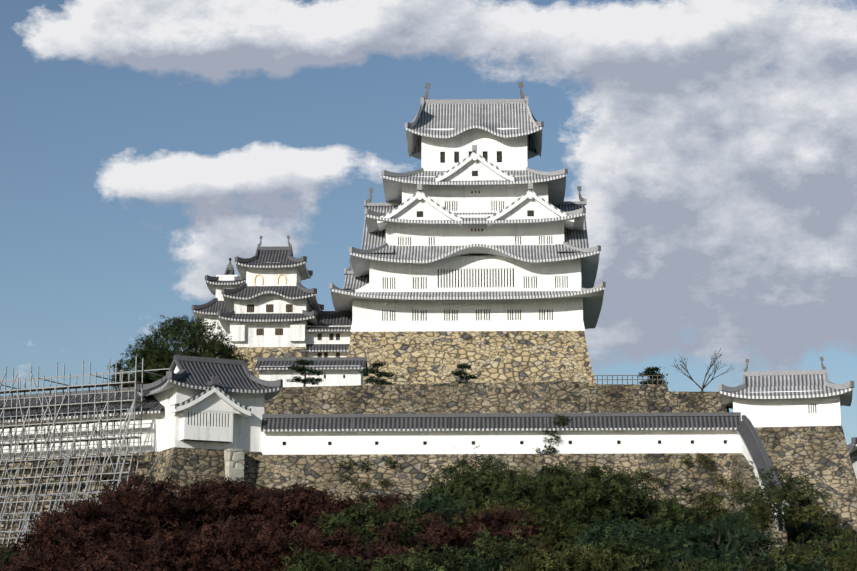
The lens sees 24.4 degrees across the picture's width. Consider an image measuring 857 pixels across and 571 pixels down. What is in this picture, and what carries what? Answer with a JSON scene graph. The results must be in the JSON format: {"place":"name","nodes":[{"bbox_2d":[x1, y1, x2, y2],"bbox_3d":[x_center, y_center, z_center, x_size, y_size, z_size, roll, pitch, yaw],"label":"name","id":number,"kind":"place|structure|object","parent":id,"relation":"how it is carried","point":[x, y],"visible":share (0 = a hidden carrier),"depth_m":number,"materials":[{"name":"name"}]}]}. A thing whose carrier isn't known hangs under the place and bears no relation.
{"place":"outdoors","nodes":[
{"label":"outdoors","id":0,"kind":"place"},
{"bbox_2d":[192,258,245,350],"bbox_3d":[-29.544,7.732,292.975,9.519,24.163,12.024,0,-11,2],"label":"small inui keep","id":1,"kind":"structure","parent":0,"point":[228,279],"depth_m":289.78,"materials":[{"name":"paint"}]},
{"bbox_2d":[0,0,856,444],"label":"sky","id":2,"kind":"structure","parent":0,"point":[147,146],"materials":[{"name":"blue"}]},
{"bbox_3d":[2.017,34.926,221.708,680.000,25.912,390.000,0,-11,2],"label":"hill terrain","id":3,"kind":"structure","parent":0,"visible":0},
{"bbox_2d":[0,545,21,569],"bbox_3d":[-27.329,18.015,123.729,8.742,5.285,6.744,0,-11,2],"label":"bush","id":4,"kind":"object","parent":3,"relation":"on","point":[3,553],"visible":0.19,"depth_m":123.22,"materials":[{"name":"green plant"}]},
{"bbox_2d":[0,497,141,560],"bbox_3d":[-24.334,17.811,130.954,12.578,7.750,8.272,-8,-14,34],"label":"tree","id":5,"kind":"object","parent":3,"relation":"on","point":[101,524],"visible":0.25,"depth_m":129.05,"materials":[{"name":"red plant"}]},
{"bbox_2d":[0,550,150,570],"bbox_3d":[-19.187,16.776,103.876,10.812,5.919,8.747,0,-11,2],"label":"bush","id":6,"kind":"object","parent":3,"relation":"on","point":[37,565],"visible":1,"depth_m":103.66,"materials":[{"name":"red plant"}]},
{"bbox_2d":[0,451,159,546],"bbox_3d":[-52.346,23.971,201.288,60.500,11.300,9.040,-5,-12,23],"label":"stone wall","id":7,"kind":"structure","parent":3,"relation":"on","point":[150,458],"depth_m":193.22,"materials":[{"name":"beige stone"}]},
{"bbox_2d":[0,387,164,459],"bbox_3d":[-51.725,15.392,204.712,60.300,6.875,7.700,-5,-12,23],"label":"long castle building","id":8,"kind":"structure","parent":7,"relation":"on","point":[152,425],"depth_m":194.32,"materials":[{"name":"paint"}]},
{"bbox_2d":[7,516,157,570],"bbox_3d":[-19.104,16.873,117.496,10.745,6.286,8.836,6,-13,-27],"label":"bush","id":9,"kind":"object","parent":3,"relation":"on","point":[85,551],"visible":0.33,"depth_m":116.10,"materials":[{"name":"red plant"}]},
{"bbox_2d":[0,356,169,551],"bbox_3d":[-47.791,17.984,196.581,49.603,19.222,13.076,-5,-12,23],"label":"scaffolding","id":10,"kind":"object","parent":3,"relation":"on","point":[128,419],"visible":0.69,"depth_m":190.96,"materials":[{"name":"metal"}]},
{"bbox_2d":[86,472,223,541],"bbox_3d":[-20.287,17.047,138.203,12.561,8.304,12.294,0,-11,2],"label":"tree","id":11,"kind":"object","parent":3,"relation":"on","point":[169,511],"visible":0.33,"depth_m":136.90,"materials":[{"name":"red plant"}]},
{"bbox_2d":[79,513,267,570],"bbox_3d":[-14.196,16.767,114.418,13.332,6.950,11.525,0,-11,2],"label":"tree","id":12,"kind":"object","parent":3,"relation":"on","point":[171,552],"visible":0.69,"depth_m":113.00,"materials":[{"name":"red plant"}]},
{"bbox_2d":[107,315,252,388],"bbox_3d":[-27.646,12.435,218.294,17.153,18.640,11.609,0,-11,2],"label":"tree behind gate","id":13,"kind":"object","parent":3,"relation":"on","point":[158,355],"visible":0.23,"depth_m":217.18,"materials":[{"name":"green plant"}]},
{"bbox_2d":[154,447,261,520],"bbox_3d":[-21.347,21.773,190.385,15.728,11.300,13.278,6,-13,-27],"label":"stone base","id":14,"kind":"object","parent":3,"relation":"on","point":[185,466],"visible":0.15,"depth_m":187.26,"materials":[{"name":"beige stone"}]},
{"bbox_2d":[136,355,282,451],"bbox_3d":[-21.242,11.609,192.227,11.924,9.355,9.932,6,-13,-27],"label":"gate turret","id":15,"kind":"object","parent":14,"relation":"on","point":[212,403],"visible":0.92,"depth_m":189.10,"materials":[{"name":"white paint"}]},
{"bbox_2d":[175,474,300,542],"bbox_3d":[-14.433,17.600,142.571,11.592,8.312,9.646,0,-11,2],"label":"tree","id":16,"kind":"object","parent":3,"relation":"on","point":[239,504],"visible":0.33,"depth_m":140.59,"materials":[{"name":"red plant"}]},
{"bbox_2d":[199,520,317,570],"bbox_3d":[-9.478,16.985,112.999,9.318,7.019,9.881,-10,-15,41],"label":"bush","id":17,"kind":"object","parent":3,"relation":"on","point":[275,537],"visible":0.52,"depth_m":110.67,"materials":[{"name":"red plant"}]},
{"bbox_2d":[247,483,367,539],"bbox_3d":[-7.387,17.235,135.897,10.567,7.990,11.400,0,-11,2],"label":"bush","id":18,"kind":"object","parent":3,"relation":"on","point":[308,506],"visible":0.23,"depth_m":135.16,"materials":[{"name":"red plant"}]},
{"bbox_2d":[249,543,370,570],"bbox_3d":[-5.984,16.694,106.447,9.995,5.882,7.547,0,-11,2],"label":"bush","id":19,"kind":"object","parent":3,"relation":"on","point":[325,561],"visible":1,"depth_m":106.33,"materials":[{"name":"green plant"}]},
{"bbox_2d":[242,523,434,570],"bbox_3d":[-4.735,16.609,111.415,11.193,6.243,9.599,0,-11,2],"label":"tree","id":20,"kind":"object","parent":3,"relation":"on","point":[341,546],"visible":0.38,"depth_m":110.26,"materials":[{"name":"red plant"}]},
{"bbox_2d":[290,488,437,562],"bbox_3d":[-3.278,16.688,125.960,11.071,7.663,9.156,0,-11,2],"label":"tree","id":21,"kind":"object","parent":3,"relation":"on","point":[368,523],"visible":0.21,"depth_m":125.06,"materials":[{"name":"green plant"}]},
{"bbox_2d":[344,483,392,504],"bbox_3d":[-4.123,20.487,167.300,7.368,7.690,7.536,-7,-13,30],"label":"bush","id":22,"kind":"object","parent":3,"relation":"on","point":[360,493],"depth_m":168.25,"materials":[{"name":"green plant"}]},
{"bbox_2d":[335,488,454,537],"bbox_3d":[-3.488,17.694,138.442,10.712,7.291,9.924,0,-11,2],"label":"tree","id":23,"kind":"object","parent":3,"relation":"on","point":[391,500],"visible":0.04,"depth_m":138.64,"materials":[{"name":"red plant"}]},
{"bbox_2d":[87,453,768,551],"bbox_3d":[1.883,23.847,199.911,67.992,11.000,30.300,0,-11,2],"label":"stone wall","id":24,"kind":"structure","parent":3,"relation":"on","point":[406,476],"depth_m":188.75,"materials":[{"name":"beige stone"}]},
{"bbox_2d":[368,540,499,570],"bbox_3d":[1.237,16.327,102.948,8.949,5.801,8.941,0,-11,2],"label":"bush","id":25,"kind":"object","parent":3,"relation":"on","point":[413,562],"visible":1,"depth_m":101.46,"materials":[{"name":"green plant"}]},
{"bbox_2d":[403,486,478,535],"bbox_3d":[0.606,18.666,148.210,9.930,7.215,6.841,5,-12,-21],"label":"tree","id":26,"kind":"object","parent":3,"relation":"on","point":[433,500],"visible":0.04,"depth_m":147.98,"materials":[{"name":"green plant"}]},
{"bbox_2d":[371,502,548,569],"bbox_3d":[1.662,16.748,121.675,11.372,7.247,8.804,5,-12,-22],"label":"tree","id":27,"kind":"object","parent":3,"relation":"on","point":[497,519],"visible":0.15,"depth_m":121.31,"materials":[{"name":"red plant"}]},
{"bbox_2d":[415,445,513,525],"bbox_3d":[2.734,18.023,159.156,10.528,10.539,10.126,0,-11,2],"label":"bush","id":28,"kind":"object","parent":3,"relation":"on","point":[456,483],"visible":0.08,"depth_m":158.00,"materials":[{"name":"green plant"}]},
{"bbox_2d":[431,542,525,570],"bbox_3d":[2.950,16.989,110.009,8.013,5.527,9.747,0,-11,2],"label":"bush","id":29,"kind":"object","parent":3,"relation":"on","point":[480,560],"visible":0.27,"depth_m":110.03,"materials":[{"name":"green plant"}]},
{"bbox_2d":[264,375,728,413],"bbox_3d":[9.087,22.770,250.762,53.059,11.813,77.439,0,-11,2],"label":"terrace stone wall","id":30,"kind":"structure","parent":3,"relation":"on","point":[542,397],"depth_m":215.70,"materials":[{"name":"brown stone"}]},
{"bbox_2d":[228,347,307,377],"bbox_3d":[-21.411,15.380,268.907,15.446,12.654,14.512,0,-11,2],"label":"keep stone base","id":31,"kind":"object","parent":30,"relation":"on","point":[268,352],"visible":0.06,"depth_m":265.24,"materials":[{"name":"beige stone"}]},
{"bbox_2d":[217,235,323,346],"bbox_3d":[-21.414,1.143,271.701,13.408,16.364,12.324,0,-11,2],"label":"keep","id":32,"kind":"structure","parent":31,"relation":"on","point":[272,301],"depth_m":266.81,"materials":[{"name":"paint"}]},
{"bbox_2d":[287,359,325,386],"bbox_3d":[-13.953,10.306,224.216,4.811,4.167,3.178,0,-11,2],"label":"pine","id":33,"kind":"object","parent":30,"relation":"on","point":[302,370],"visible":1,"depth_m":223.98,"materials":[{"name":"green plant"}]},
{"bbox_2d":[254,357,368,386],"bbox_3d":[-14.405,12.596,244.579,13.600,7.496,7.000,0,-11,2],"label":"low castle building","id":34,"kind":"structure","parent":30,"relation":"on","point":[340,371],"depth_m":242.44,"materials":[{"name":"paint"}]},
{"bbox_2d":[358,361,397,384],"bbox_3d":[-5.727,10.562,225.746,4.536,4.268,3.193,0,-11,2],"label":"pine","id":35,"kind":"object","parent":30,"relation":"on","point":[374,368],"visible":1,"depth_m":225.61,"materials":[{"name":"green plant"}]},
{"bbox_2d":[449,363,478,382],"bbox_3d":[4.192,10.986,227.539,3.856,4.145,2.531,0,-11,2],"label":"pine","id":36,"kind":"object","parent":30,"relation":"on","point":[462,373],"visible":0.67,"depth_m":227.43,"materials":[{"name":"green plant"}]},
{"bbox_2d":[347,331,595,384],"bbox_3d":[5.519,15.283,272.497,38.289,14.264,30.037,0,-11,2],"label":"keep stone base","id":37,"kind":"object","parent":30,"relation":"on","point":[421,357],"visible":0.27,"depth_m":261.63,"materials":[{"name":"beige stone"}]},
{"bbox_2d":[329,82,605,331],"bbox_3d":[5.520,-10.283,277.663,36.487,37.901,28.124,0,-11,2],"label":"keep","id":38,"kind":"structure","parent":37,"relation":"on","point":[474,222],"depth_m":267.14,"materials":[{"name":"paint"}]},
{"bbox_2d":[638,366,667,383],"bbox_3d":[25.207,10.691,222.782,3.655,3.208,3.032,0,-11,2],"label":"pine","id":39,"kind":"object","parent":30,"relation":"on","point":[650,371],"visible":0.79,"depth_m":222.53,"materials":[{"name":"green plant"}]},
{"bbox_2d":[670,348,734,391],"bbox_3d":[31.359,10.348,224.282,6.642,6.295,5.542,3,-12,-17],"label":"bare tree","id":40,"kind":"object","parent":30,"relation":"on","point":[703,385],"visible":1,"depth_m":224.47,"materials":[{"name":"brown plant"}]},
{"bbox_3d":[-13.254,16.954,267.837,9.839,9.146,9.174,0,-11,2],"label":"corridor stone base","id":41,"kind":"object","parent":30,"relation":"on","visible":0},
{"bbox_2d":[305,311,351,356],"bbox_3d":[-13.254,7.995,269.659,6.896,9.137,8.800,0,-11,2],"label":"connecting corridor","id":42,"kind":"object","parent":41,"relation":"on","point":[329,334],"visible":0.65,"depth_m":266.57,"materials":[{"name":"paint"}]},
{"bbox_2d":[439,524,573,570],"bbox_3d":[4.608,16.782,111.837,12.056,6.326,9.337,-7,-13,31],"label":"bush","id":43,"kind":"object","parent":3,"relation":"on","point":[502,546],"visible":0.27,"depth_m":110.44,"materials":[{"name":"green plant"}]},
{"bbox_2d":[449,462,571,526],"bbox_3d":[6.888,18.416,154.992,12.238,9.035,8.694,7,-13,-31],"label":"bush","id":44,"kind":"object","parent":3,"relation":"on","point":[484,480],"visible":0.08,"depth_m":153.51,"materials":[{"name":"green plant"}]},
{"bbox_2d":[447,496,581,556],"bbox_3d":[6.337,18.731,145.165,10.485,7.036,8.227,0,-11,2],"label":"bush","id":45,"kind":"object","parent":3,"relation":"on","point":[541,520],"visible":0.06,"depth_m":143.90,"materials":[{"name":"green plant"}]},
{"bbox_2d":[500,538,639,570],"bbox_3d":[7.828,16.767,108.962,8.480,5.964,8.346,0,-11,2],"label":"bush","id":46,"kind":"object","parent":3,"relation":"on","point":[570,561],"visible":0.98,"depth_m":108.32,"materials":[{"name":"green plant"}]},
{"bbox_2d":[483,456,669,551],"bbox_3d":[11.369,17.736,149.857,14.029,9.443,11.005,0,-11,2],"label":"tree","id":47,"kind":"object","parent":3,"relation":"on","point":[576,505],"visible":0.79,"depth_m":147.86,"materials":[{"name":"green plant"}]},
{"bbox_2d":[334,414,856,557],"bbox_3d":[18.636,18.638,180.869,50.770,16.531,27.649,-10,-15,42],"label":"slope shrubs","id":48,"kind":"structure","parent":3,"relation":"on","point":[793,516],"depth_m":172.66,"materials":[{"name":"green plant"}]},
{"bbox_2d":[562,512,691,570],"bbox_3d":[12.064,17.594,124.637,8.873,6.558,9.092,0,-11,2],"label":"bush","id":49,"kind":"object","parent":3,"relation":"on","point":[589,534],"visible":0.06,"depth_m":123.48,"materials":[{"name":"green plant"}]},
{"bbox_2d":[576,525,734,570],"bbox_3d":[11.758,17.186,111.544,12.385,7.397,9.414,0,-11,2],"label":"bush","id":50,"kind":"object","parent":3,"relation":"on","point":[647,558],"visible":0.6,"depth_m":110.66,"materials":[{"name":"green plant"}]},
{"bbox_2d":[612,495,714,568],"bbox_3d":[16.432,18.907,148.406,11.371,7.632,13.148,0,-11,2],"label":"bush","id":51,"kind":"object","parent":3,"relation":"on","point":[671,516],"visible":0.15,"depth_m":146.23,"materials":[{"name":"green plant"}]},
{"bbox_2d":[642,553,745,570],"bbox_3d":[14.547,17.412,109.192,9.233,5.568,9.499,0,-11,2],"label":"bush","id":52,"kind":"object","parent":3,"relation":"on","point":[699,567],"visible":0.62,"depth_m":108.54,"materials":[{"name":"green plant"}]},
{"bbox_2d":[652,507,781,570],"bbox_3d":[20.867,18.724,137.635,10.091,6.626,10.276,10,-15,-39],"label":"bush","id":53,"kind":"object","parent":3,"relation":"on","point":[732,547],"visible":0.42,"depth_m":136.43,"materials":[{"name":"green plant"}]},
{"bbox_2d":[683,484,774,544],"bbox_3d":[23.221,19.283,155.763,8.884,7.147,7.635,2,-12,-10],"label":"tree","id":54,"kind":"object","parent":3,"relation":"on","point":[712,503],"visible":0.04,"depth_m":154.30,"materials":[{"name":"green plant"}]},
{"bbox_2d":[706,547,795,570],"bbox_3d":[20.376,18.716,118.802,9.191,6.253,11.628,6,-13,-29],"label":"bush","id":55,"kind":"object","parent":3,"relation":"on","point":[746,560],"depth_m":119.23,"materials":[{"name":"green plant"}]},
{"bbox_2d":[732,453,790,553],"bbox_3d":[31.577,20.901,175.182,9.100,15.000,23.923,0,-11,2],"label":"stone wall","id":56,"kind":"structure","parent":3,"relation":"on","point":[745,474],"depth_m":179.57,"materials":[{"name":"beige stone"}]},
{"bbox_2d":[261,412,789,529],"bbox_3d":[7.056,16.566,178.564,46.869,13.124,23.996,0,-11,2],"label":"long white wall","id":57,"kind":"structure","parent":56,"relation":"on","point":[517,433],"depth_m":189.88,"materials":[{"name":"paint"}]},
{"bbox_2d":[723,551,842,570],"bbox_3d":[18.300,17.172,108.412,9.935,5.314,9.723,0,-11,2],"label":"bush","id":58,"kind":"object","parent":3,"relation":"on","point":[769,559],"visible":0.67,"depth_m":107.68,"materials":[{"name":"green plant"}]},
{"bbox_2d":[739,533,856,570],"bbox_3d":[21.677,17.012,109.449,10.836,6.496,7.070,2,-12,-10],"label":"bush","id":59,"kind":"object","parent":3,"relation":"on","point":[846,564],"visible":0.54,"depth_m":108.67,"materials":[{"name":"green plant"}]},
{"bbox_2d":[754,426,856,557],"bbox_3d":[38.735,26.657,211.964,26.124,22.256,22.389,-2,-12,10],"label":"stone wall","id":60,"kind":"structure","parent":3,"relation":"on","point":[822,452],"depth_m":208.52,"materials":[{"name":"beige stone"}]},
{"bbox_2d":[718,356,854,426],"bbox_3d":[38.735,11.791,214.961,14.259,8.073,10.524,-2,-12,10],"label":"turret","id":61,"kind":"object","parent":60,"relation":"on","point":[795,398],"visible":0.98,"depth_m":211.17,"materials":[{"name":"paint"}]},
{"bbox_2d":[782,526,856,570],"bbox_3d":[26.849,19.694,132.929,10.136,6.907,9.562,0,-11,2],"label":"bush","id":62,"kind":"object","parent":3,"relation":"on","point":[826,547],"visible":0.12,"depth_m":131.42,"materials":[{"name":"green plant"}]},
{"bbox_2d":[847,437,856,478],"bbox_3d":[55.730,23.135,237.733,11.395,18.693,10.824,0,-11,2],"label":"building","id":63,"kind":"structure","parent":3,"relation":"on","point":[852,447],"depth_m":238.26,"materials":[{"name":"paint"}]}
]}

